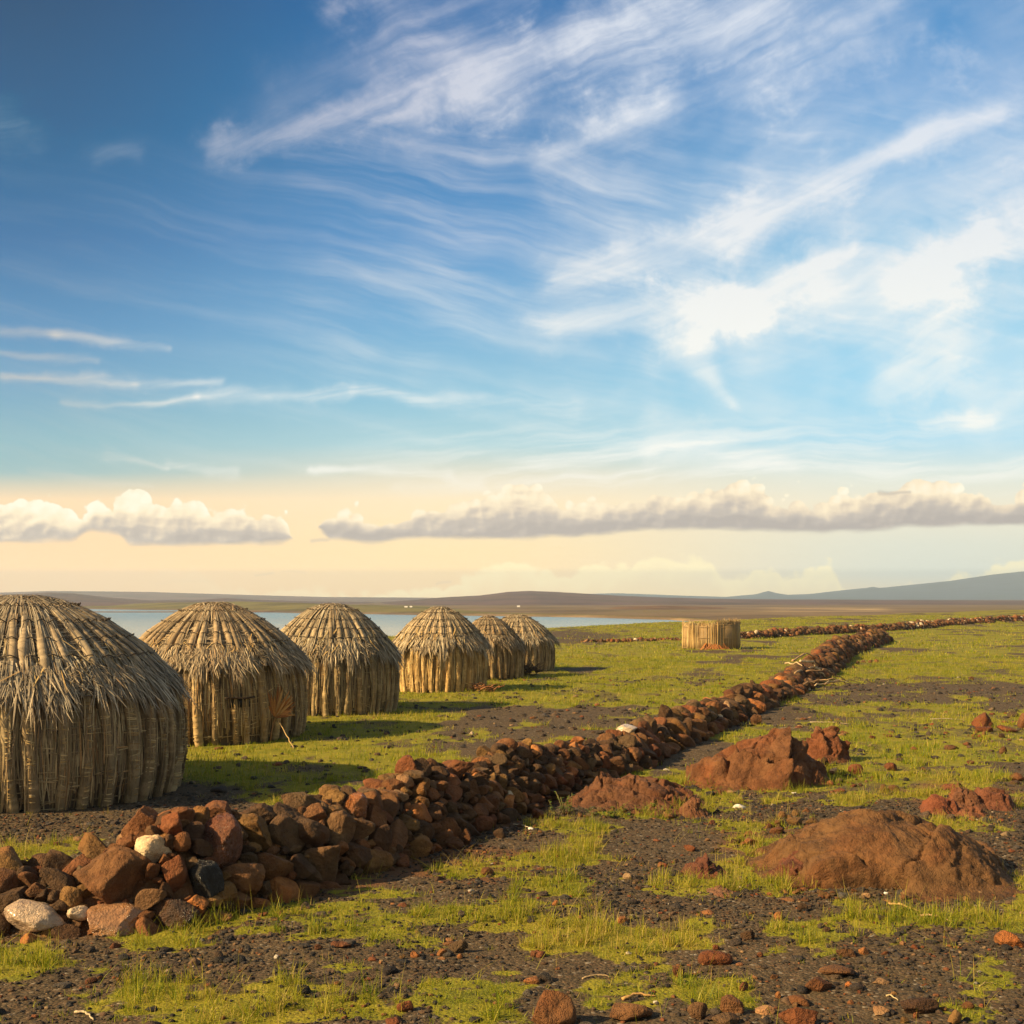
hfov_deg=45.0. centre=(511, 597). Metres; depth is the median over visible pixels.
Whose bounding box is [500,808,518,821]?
rubble stone
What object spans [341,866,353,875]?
rubble stone
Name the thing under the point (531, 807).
rubble stone
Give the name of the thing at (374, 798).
rubble stone
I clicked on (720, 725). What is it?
rubble stone
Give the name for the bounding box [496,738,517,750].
rubble stone
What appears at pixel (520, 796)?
rubble stone
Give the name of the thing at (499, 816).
rubble stone
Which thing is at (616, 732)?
rubble stone
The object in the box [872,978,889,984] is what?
loose stone
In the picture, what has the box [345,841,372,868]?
rubble stone
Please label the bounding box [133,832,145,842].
rubble stone
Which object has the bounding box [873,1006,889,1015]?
loose stone
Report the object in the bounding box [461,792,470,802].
rubble stone
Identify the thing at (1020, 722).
loose stone
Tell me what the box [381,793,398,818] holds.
rubble stone
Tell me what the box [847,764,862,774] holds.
loose stone
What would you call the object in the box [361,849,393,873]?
rubble stone
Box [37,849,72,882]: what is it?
rubble stone
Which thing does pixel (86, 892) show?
rubble stone
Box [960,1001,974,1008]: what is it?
loose stone
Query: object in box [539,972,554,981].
loose stone
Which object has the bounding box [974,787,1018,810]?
rock hump
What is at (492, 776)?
rubble stone
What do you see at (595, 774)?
rubble stone
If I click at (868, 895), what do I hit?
loose stone
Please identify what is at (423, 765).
rubble stone
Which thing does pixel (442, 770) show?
rubble stone
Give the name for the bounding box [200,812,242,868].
rubble stone
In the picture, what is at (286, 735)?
pole
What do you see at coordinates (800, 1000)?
loose stone
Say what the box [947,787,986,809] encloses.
rock hump
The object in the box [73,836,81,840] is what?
loose stone
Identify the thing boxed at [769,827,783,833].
loose stone
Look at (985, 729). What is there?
loose stone
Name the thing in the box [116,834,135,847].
rubble stone
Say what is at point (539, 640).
thatched hut
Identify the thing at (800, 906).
loose stone
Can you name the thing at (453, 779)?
rubble stone
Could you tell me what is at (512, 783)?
rubble stone
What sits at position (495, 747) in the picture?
rubble stone
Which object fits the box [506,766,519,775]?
rubble stone
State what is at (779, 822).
loose stone
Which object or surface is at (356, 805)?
rubble stone
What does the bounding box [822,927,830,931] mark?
loose stone
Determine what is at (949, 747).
loose stone
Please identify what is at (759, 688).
rubble stone
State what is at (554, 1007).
loose stone
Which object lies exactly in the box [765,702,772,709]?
rubble stone
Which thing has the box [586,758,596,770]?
rubble stone
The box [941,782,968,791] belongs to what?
rock hump
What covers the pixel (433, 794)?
rubble stone
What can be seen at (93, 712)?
thatched hut
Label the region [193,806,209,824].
rubble stone
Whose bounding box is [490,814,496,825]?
rubble stone
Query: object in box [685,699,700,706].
rubble stone
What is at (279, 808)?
rubble stone
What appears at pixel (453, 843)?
loose stone
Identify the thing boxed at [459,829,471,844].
loose stone
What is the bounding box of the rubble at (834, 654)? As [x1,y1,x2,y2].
[20,614,1023,927]
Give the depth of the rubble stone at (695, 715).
19.52 m
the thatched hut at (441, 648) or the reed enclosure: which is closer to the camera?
the thatched hut at (441, 648)
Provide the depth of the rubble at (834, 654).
14.06 m
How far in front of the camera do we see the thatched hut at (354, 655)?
23.23 m
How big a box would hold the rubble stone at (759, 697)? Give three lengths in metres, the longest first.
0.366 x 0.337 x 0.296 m
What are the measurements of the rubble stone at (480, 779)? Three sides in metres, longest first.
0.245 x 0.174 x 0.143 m
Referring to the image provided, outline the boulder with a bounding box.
[806,726,851,762]
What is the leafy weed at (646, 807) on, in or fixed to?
on the ground at (788, 976)
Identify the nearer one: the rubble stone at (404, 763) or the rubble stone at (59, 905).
the rubble stone at (59, 905)
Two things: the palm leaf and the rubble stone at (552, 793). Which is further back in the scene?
the palm leaf
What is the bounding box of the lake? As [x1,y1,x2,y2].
[90,609,687,637]
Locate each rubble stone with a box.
[0,845,23,870]
[0,867,23,892]
[0,886,27,912]
[0,913,10,937]
[4,899,66,931]
[16,866,39,880]
[18,871,37,887]
[20,933,39,943]
[24,882,48,899]
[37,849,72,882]
[39,868,76,891]
[41,929,51,937]
[47,890,59,902]
[50,924,82,938]
[51,899,66,911]
[51,914,67,928]
[60,886,82,910]
[62,854,91,876]
[67,905,88,920]
[75,884,91,897]
[78,832,107,858]
[87,902,151,936]
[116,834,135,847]
[121,805,157,836]
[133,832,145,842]
[134,917,161,935]
[135,835,171,862]
[135,888,166,910]
[137,910,154,919]
[145,825,161,834]
[145,862,161,877]
[149,898,201,928]
[152,877,163,884]
[157,807,194,821]
[158,853,170,864]
[158,882,173,897]
[160,812,182,835]
[161,855,187,892]
[163,834,174,847]
[173,831,190,851]
[183,821,204,843]
[186,857,197,869]
[187,894,208,913]
[188,838,213,857]
[188,859,223,898]
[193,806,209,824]
[199,909,232,922]
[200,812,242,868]
[200,856,215,861]
[205,800,232,818]
[207,895,222,906]
[217,881,237,900]
[220,901,234,912]
[221,863,265,895]
[222,871,231,880]
[232,891,251,911]
[237,813,272,851]
[237,820,248,839]
[240,803,275,825]
[240,852,257,862]
[247,897,270,907]
[248,842,261,852]
[257,852,293,881]
[259,880,271,894]
[267,876,300,902]
[268,814,303,855]
[273,802,305,817]
[278,846,288,854]
[281,792,318,809]
[288,853,315,879]
[289,844,301,852]
[293,816,329,847]
[294,879,320,898]
[298,806,306,814]
[303,803,326,821]
[304,845,339,881]
[305,870,321,881]
[309,794,322,799]
[318,881,341,888]
[322,788,345,804]
[322,799,331,804]
[324,810,355,845]
[326,805,346,814]
[335,873,350,884]
[337,841,348,855]
[340,785,356,798]
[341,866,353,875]
[343,792,367,818]
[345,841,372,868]
[345,855,355,867]
[353,817,375,841]
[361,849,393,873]
[363,778,383,788]
[364,791,383,809]
[365,805,386,828]
[367,824,391,850]
[368,839,375,848]
[377,789,400,800]
[378,773,403,779]
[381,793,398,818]
[382,778,403,789]
[382,810,394,825]
[390,819,407,848]
[394,755,416,772]
[394,789,408,801]
[394,853,408,866]
[396,774,413,787]
[396,844,402,852]
[398,814,420,832]
[404,770,423,784]
[407,835,432,858]
[408,830,414,841]
[409,803,431,822]
[410,783,426,798]
[412,820,434,840]
[414,758,431,776]
[415,795,429,807]
[419,777,429,790]
[425,787,440,801]
[427,804,441,821]
[430,800,447,815]
[430,823,441,833]
[431,766,448,776]
[433,829,453,847]
[433,843,441,851]
[436,780,448,791]
[438,817,461,836]
[442,759,473,778]
[444,785,461,801]
[445,767,453,773]
[446,802,457,812]
[447,773,460,785]
[448,812,467,828]
[459,809,476,821]
[460,778,469,793]
[460,803,472,810]
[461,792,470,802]
[465,821,478,836]
[469,779,479,793]
[471,768,488,778]
[472,756,488,761]
[472,803,488,815]
[472,816,493,831]
[473,761,487,767]
[473,774,488,785]
[476,746,490,756]
[476,795,493,807]
[478,785,489,795]
[485,793,499,810]
[487,772,495,780]
[488,780,503,796]
[489,754,507,766]
[490,743,506,752]
[490,764,506,774]
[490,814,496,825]
[491,791,503,801]
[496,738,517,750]
[496,774,506,788]
[496,812,508,823]
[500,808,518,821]
[503,794,514,808]
[504,787,525,802]
[505,747,516,758]
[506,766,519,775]
[506,780,521,791]
[511,755,525,768]
[513,777,528,788]
[516,802,526,814]
[517,746,532,761]
[527,793,538,802]
[527,803,540,813]
[528,764,542,771]
[528,772,545,783]
[528,778,541,793]
[530,744,542,758]
[533,759,544,765]
[538,795,545,803]
[542,750,553,759]
[544,763,555,774]
[544,774,557,789]
[547,746,555,754]
[549,789,557,795]
[551,791,570,799]
[552,773,567,784]
[554,740,567,748]
[557,748,569,760]
[563,771,574,787]
[565,760,581,769]
[565,767,577,776]
[567,741,579,748]
[569,747,582,756]
[570,736,583,744]
[572,742,589,753]
[572,756,589,769]
[573,784,582,790]
[577,769,583,777]
[582,778,592,785]
[585,743,602,753]
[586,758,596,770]
[587,772,597,779]
[590,753,602,767]
[597,733,616,740]
[597,740,613,750]
[599,744,613,756]
[600,755,610,768]
[605,729,622,736]
[607,756,624,774]
[608,738,621,750]
[609,771,619,777]
[613,754,630,763]
[616,724,636,732]
[618,734,636,748]
[619,767,627,775]
[625,764,632,773]
[627,747,641,762]
[631,716,657,733]
[632,734,649,748]
[632,765,644,771]
[635,726,646,734]
[638,721,654,734]
[639,755,653,768]
[642,748,656,759]
[646,730,659,742]
[648,744,661,756]
[654,717,666,725]
[654,743,664,754]
[656,731,664,741]
[658,704,672,717]
[658,724,670,735]
[660,742,670,757]
[663,742,676,754]
[665,718,688,735]
[665,735,684,749]
[667,742,680,753]
[674,734,695,746]
[681,705,698,712]
[681,712,690,717]
[682,717,692,737]
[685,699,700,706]
[691,712,707,720]
[691,718,707,731]
[692,732,701,741]
[701,704,716,720]
[702,732,709,740]
[706,700,721,714]
[707,722,718,733]
[710,720,724,731]
[715,717,728,730]
[721,707,732,720]
[731,685,745,696]
[734,696,751,712]
[744,689,751,696]
[745,711,754,717]
[748,698,765,712]
[751,693,764,703]
[753,683,763,692]
[759,680,781,686]
[762,686,771,694]
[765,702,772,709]
[766,699,780,707]
[773,688,783,699]
[779,686,792,698]
[795,687,805,694]
[804,679,815,688]
[806,655,818,659]
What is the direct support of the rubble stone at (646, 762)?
on the ground at (788, 976)
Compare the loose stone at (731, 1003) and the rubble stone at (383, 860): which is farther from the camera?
the rubble stone at (383, 860)
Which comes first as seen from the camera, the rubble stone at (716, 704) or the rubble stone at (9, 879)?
the rubble stone at (9, 879)
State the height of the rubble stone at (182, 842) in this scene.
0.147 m
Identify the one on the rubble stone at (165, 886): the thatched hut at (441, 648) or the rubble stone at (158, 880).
the rubble stone at (158, 880)
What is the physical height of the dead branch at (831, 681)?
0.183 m
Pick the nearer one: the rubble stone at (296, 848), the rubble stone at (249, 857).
the rubble stone at (249, 857)
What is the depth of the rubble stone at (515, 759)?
13.32 m
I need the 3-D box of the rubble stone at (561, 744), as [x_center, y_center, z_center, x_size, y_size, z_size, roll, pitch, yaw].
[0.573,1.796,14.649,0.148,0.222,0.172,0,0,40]
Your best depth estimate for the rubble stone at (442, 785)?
11.52 m
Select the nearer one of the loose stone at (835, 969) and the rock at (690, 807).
the loose stone at (835, 969)
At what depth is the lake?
440.67 m
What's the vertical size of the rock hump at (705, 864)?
0.186 m
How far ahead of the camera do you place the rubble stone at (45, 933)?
7.98 m
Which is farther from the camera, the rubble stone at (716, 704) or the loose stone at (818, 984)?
the rubble stone at (716, 704)
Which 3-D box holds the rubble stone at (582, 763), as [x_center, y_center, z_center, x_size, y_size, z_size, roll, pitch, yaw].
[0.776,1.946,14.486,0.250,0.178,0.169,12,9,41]
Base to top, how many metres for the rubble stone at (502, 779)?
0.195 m
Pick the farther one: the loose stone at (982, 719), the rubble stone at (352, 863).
the loose stone at (982, 719)
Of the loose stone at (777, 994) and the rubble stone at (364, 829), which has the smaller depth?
the loose stone at (777, 994)
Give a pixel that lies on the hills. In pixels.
(1004, 591)
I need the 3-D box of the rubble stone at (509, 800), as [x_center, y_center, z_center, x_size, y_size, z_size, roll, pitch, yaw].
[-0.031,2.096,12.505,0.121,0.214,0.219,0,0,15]
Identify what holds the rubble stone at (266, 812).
on the rubble at (834, 654)
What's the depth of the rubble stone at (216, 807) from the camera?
9.18 m
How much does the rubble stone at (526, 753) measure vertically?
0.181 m
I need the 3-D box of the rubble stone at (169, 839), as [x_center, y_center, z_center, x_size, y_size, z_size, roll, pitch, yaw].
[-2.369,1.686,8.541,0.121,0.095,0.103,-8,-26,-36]
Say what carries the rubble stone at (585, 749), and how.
on the ground at (788, 976)
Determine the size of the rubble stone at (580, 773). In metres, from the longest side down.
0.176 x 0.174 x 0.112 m
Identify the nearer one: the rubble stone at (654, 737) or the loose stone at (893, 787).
the loose stone at (893, 787)
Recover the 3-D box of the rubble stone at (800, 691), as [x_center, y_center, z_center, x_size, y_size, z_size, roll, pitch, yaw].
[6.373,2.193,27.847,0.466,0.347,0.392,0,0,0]
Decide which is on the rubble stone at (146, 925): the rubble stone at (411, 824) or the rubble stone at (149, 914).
the rubble stone at (149, 914)
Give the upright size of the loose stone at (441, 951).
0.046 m
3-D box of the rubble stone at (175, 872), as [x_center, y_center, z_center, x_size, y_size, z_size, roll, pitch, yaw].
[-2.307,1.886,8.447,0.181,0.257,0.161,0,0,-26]
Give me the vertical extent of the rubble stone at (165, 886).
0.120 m
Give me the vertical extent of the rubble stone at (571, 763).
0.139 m
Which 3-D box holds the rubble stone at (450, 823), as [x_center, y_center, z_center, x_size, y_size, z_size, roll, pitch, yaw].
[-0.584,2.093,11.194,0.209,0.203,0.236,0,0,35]
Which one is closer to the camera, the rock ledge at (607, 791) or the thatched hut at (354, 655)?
the rock ledge at (607, 791)
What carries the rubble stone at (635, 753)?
on the ground at (788, 976)
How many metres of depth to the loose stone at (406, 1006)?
6.49 m
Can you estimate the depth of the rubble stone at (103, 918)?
8.09 m
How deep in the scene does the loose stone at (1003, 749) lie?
17.26 m
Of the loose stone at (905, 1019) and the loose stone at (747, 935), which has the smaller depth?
the loose stone at (905, 1019)
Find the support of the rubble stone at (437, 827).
on the rubble stone at (441, 838)
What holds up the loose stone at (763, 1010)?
on the ground at (788, 976)
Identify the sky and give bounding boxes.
[0,0,1023,597]
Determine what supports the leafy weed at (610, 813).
on the ground at (788, 976)
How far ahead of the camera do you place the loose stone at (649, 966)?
7.31 m
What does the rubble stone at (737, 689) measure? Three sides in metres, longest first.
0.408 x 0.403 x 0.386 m
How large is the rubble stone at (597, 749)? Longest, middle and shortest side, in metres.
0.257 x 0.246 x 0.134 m
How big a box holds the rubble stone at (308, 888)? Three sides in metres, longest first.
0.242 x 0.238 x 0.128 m
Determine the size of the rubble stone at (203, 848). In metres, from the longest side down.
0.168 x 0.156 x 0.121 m
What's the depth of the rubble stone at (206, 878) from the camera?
8.48 m
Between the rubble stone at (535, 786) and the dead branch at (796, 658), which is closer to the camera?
the rubble stone at (535, 786)
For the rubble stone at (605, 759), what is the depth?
14.97 m
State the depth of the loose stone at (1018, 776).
14.63 m
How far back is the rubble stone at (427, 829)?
10.79 m
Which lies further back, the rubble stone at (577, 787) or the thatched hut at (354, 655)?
the thatched hut at (354, 655)
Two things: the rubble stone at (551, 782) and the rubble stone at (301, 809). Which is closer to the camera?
the rubble stone at (301, 809)
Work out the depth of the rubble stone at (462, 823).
11.31 m
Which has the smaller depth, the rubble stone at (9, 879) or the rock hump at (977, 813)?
the rubble stone at (9, 879)
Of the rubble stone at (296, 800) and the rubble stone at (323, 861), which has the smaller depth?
the rubble stone at (323, 861)
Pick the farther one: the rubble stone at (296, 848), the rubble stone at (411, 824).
the rubble stone at (411, 824)
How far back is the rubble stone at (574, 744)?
14.77 m
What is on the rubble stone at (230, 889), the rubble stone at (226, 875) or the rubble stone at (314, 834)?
the rubble stone at (226, 875)
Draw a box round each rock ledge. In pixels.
[553,772,709,817]
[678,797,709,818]
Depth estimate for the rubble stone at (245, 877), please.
8.71 m
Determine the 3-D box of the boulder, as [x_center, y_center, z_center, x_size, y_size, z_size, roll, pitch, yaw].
[4.244,1.962,16.621,0.682,0.479,0.682,0,0,0]
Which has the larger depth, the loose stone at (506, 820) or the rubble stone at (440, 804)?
the loose stone at (506, 820)
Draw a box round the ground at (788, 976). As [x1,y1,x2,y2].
[0,610,1023,1023]
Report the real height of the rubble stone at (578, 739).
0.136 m
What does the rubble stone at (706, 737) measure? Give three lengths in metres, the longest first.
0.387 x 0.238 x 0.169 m
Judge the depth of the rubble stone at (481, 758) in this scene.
13.12 m
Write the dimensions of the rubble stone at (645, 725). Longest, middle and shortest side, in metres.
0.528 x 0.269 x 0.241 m
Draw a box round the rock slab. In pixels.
[763,851,802,876]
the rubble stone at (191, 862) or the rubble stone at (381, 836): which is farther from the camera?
the rubble stone at (381, 836)
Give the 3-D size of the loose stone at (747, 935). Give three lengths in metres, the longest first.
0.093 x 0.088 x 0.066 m
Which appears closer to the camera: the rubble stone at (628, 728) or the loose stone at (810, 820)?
the loose stone at (810, 820)
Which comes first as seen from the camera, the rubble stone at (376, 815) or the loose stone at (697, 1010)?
the loose stone at (697, 1010)
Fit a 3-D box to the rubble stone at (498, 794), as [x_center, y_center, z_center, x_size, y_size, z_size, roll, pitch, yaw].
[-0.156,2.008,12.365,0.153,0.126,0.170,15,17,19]
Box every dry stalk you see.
[74,1010,93,1020]
[582,974,610,978]
[621,992,655,1000]
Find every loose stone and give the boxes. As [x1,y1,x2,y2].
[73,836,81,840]
[314,944,322,949]
[330,941,350,947]
[396,1000,413,1011]
[410,951,419,957]
[437,948,446,955]
[445,837,463,848]
[448,939,467,952]
[457,953,462,958]
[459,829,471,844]
[480,867,493,874]
[493,828,505,837]
[502,815,510,823]
[523,976,539,983]
[530,950,537,956]
[532,808,545,818]
[532,990,576,1023]
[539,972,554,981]
[610,1002,652,1020]
[617,916,628,923]
[644,964,653,969]
[672,966,684,976]
[683,845,695,851]
[687,1002,707,1019]
[697,950,732,964]
[711,1012,739,1023]
[713,944,719,949]
[720,994,743,1013]
[738,981,747,990]
[740,930,754,939]
[744,838,756,844]
[750,714,761,723]
[754,1005,774,1014]
[764,823,772,828]
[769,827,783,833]
[770,974,777,978]
[774,820,783,824]
[774,911,782,919]
[775,991,780,997]
[777,811,786,817]
[778,1007,818,1023]
[786,817,801,824]
[787,995,809,1006]
[791,809,799,815]
[797,903,807,910]
[805,817,818,823]
[805,977,832,991]
[818,890,826,896]
[818,964,854,975]
[821,757,828,765]
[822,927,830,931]
[833,788,844,791]
[836,949,855,956]
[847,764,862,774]
[858,947,869,954]
[861,893,871,898]
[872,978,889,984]
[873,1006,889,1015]
[884,762,896,770]
[887,785,899,791]
[900,997,938,1013]
[900,1017,908,1022]
[913,1012,918,1018]
[944,745,958,749]
[948,1009,961,1023]
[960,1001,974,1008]
[971,712,992,726]
[975,727,992,731]
[994,930,1023,947]
[996,725,1017,731]
[999,746,1006,753]
[1009,772,1023,780]
[1017,713,1023,728]
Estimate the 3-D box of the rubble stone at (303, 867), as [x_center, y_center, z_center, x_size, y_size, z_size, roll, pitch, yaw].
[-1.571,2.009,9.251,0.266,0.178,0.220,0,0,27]
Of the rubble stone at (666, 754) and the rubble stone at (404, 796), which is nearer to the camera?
the rubble stone at (404, 796)
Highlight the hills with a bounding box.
[0,571,1023,621]
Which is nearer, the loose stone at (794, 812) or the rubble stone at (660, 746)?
the loose stone at (794, 812)
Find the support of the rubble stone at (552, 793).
on the rubble stone at (564, 794)
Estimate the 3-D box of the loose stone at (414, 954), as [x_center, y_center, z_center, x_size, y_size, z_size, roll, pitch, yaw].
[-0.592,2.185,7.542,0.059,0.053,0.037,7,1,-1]
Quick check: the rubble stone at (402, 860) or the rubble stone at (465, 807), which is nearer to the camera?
the rubble stone at (402, 860)
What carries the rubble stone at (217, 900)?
on the rubble stone at (221, 914)
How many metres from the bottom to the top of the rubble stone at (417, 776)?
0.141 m
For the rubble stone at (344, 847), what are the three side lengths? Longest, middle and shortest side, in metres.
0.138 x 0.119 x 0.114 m
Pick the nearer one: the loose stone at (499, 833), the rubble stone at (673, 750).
the loose stone at (499, 833)
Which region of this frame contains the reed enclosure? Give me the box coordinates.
[682,618,740,649]
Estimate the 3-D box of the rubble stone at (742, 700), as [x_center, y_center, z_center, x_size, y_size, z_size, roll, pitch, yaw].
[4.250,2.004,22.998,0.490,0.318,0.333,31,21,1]
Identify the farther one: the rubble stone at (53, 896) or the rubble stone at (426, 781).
the rubble stone at (426, 781)
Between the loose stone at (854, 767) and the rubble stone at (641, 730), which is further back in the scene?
the rubble stone at (641, 730)
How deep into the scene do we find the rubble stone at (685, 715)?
19.07 m
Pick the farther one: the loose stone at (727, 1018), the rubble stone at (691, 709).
the rubble stone at (691, 709)
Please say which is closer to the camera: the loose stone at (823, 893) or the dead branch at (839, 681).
the loose stone at (823, 893)
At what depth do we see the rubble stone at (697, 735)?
18.70 m
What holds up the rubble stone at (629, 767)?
on the ground at (788, 976)
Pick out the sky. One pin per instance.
(310, 298)
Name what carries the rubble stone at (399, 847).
on the rubble stone at (398, 828)
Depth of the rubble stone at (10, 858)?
8.54 m
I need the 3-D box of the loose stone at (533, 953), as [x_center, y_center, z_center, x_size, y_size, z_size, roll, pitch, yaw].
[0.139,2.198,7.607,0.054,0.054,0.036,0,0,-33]
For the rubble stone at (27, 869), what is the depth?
8.48 m
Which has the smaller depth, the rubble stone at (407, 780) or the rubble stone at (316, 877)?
the rubble stone at (316, 877)
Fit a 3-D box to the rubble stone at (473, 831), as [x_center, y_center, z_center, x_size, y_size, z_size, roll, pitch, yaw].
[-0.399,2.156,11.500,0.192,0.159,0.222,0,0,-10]
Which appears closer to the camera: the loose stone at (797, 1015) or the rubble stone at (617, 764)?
the loose stone at (797, 1015)
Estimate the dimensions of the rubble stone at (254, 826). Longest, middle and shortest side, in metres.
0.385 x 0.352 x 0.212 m
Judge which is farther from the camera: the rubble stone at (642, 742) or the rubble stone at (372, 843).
the rubble stone at (642, 742)
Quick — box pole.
[276,717,293,748]
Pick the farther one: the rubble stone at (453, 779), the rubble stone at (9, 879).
the rubble stone at (453, 779)
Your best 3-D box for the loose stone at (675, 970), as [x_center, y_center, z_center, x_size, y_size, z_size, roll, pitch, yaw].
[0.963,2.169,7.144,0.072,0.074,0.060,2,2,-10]
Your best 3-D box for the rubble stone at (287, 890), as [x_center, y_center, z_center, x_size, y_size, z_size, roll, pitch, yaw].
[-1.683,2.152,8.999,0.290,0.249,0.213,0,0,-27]
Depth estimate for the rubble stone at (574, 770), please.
14.09 m
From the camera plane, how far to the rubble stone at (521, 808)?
12.65 m
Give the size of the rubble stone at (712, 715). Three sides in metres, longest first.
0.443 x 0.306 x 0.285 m
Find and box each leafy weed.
[548,791,575,815]
[587,809,629,817]
[610,803,662,812]
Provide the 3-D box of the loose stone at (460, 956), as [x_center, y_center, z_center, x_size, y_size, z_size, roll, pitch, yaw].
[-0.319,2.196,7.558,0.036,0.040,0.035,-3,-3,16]
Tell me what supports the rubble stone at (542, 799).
on the ground at (788, 976)
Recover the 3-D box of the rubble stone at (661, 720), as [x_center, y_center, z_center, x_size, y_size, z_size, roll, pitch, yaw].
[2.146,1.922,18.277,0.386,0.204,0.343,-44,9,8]
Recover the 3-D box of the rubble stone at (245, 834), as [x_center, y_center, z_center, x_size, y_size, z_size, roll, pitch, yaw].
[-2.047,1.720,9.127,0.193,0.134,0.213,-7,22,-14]
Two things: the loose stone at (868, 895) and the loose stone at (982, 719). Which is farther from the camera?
the loose stone at (982, 719)
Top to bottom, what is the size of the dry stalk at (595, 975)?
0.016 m
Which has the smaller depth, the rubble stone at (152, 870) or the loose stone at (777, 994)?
the loose stone at (777, 994)
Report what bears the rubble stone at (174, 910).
on the ground at (788, 976)
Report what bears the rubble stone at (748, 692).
on the ground at (788, 976)
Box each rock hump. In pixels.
[680,852,729,878]
[706,885,733,898]
[918,794,958,814]
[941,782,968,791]
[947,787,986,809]
[955,805,987,817]
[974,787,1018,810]
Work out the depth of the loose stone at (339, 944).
7.70 m
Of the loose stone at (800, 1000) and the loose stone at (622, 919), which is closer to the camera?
the loose stone at (800, 1000)
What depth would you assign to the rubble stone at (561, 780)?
13.71 m
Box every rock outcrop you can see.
[683,727,828,790]
[741,808,1019,901]
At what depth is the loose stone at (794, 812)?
12.48 m
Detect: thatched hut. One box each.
[0,594,196,813]
[139,601,318,746]
[281,603,406,716]
[392,606,494,692]
[472,615,528,680]
[501,614,561,671]
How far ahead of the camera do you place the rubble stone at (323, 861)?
9.38 m
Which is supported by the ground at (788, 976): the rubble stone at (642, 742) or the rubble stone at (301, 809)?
the rubble stone at (642, 742)
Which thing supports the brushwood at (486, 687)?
on the ground at (788, 976)
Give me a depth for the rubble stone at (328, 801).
10.05 m
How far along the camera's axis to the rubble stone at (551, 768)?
13.67 m
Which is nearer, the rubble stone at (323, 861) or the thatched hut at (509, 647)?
the rubble stone at (323, 861)
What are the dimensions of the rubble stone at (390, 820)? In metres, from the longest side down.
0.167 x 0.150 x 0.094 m
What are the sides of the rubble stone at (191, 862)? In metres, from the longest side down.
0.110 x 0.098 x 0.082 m
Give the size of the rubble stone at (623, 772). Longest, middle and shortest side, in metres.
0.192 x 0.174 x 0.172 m
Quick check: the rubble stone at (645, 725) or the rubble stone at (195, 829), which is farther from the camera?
the rubble stone at (645, 725)
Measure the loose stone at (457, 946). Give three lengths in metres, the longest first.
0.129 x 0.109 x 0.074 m
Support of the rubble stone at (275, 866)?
on the ground at (788, 976)
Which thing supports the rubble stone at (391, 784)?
on the ground at (788, 976)
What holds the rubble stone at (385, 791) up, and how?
on the ground at (788, 976)
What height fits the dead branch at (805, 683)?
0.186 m
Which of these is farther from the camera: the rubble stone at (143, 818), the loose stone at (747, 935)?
the rubble stone at (143, 818)
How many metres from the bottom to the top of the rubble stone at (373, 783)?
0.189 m
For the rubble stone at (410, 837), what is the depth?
10.51 m
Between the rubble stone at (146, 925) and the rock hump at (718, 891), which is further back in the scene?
the rock hump at (718, 891)
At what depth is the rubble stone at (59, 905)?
8.10 m
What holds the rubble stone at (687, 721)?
on the ground at (788, 976)
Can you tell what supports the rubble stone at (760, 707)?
on the ground at (788, 976)
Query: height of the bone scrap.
0.057 m
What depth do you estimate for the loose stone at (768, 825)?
11.75 m
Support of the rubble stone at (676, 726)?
on the ground at (788, 976)
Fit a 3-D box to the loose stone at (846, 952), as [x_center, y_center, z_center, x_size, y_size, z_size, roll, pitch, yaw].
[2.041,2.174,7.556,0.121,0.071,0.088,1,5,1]
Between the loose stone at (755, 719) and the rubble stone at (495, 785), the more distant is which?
the loose stone at (755, 719)
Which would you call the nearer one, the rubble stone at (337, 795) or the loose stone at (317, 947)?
the loose stone at (317, 947)
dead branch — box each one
[791,653,812,661]
[794,666,830,673]
[799,660,825,676]
[802,679,835,685]
[806,668,844,679]
[814,679,854,685]
[824,679,859,684]
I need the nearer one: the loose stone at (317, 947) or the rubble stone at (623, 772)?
the loose stone at (317, 947)
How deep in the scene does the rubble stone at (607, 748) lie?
15.37 m
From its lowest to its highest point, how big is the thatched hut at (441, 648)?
2.061 m
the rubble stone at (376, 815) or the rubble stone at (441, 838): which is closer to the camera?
the rubble stone at (376, 815)
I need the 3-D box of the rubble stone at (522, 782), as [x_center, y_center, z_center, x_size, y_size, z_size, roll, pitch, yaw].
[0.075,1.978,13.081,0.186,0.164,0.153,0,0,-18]
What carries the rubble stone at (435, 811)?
on the rubble at (834, 654)
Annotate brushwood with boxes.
[465,682,504,691]
[523,656,549,676]
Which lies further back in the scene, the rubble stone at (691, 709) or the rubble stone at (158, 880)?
the rubble stone at (691, 709)
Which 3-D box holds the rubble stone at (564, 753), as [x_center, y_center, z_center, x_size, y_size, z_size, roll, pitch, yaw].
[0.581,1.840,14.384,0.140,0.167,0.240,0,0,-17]
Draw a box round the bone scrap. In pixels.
[733,804,745,808]
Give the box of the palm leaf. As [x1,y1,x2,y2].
[267,683,295,741]
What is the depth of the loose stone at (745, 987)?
6.92 m
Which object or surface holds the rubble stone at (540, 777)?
on the ground at (788, 976)
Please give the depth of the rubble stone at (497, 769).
12.93 m
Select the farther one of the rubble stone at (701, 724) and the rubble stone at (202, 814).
the rubble stone at (701, 724)
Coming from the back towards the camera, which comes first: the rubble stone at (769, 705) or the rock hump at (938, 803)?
the rubble stone at (769, 705)
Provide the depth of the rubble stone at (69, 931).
7.98 m
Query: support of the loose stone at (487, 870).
on the ground at (788, 976)

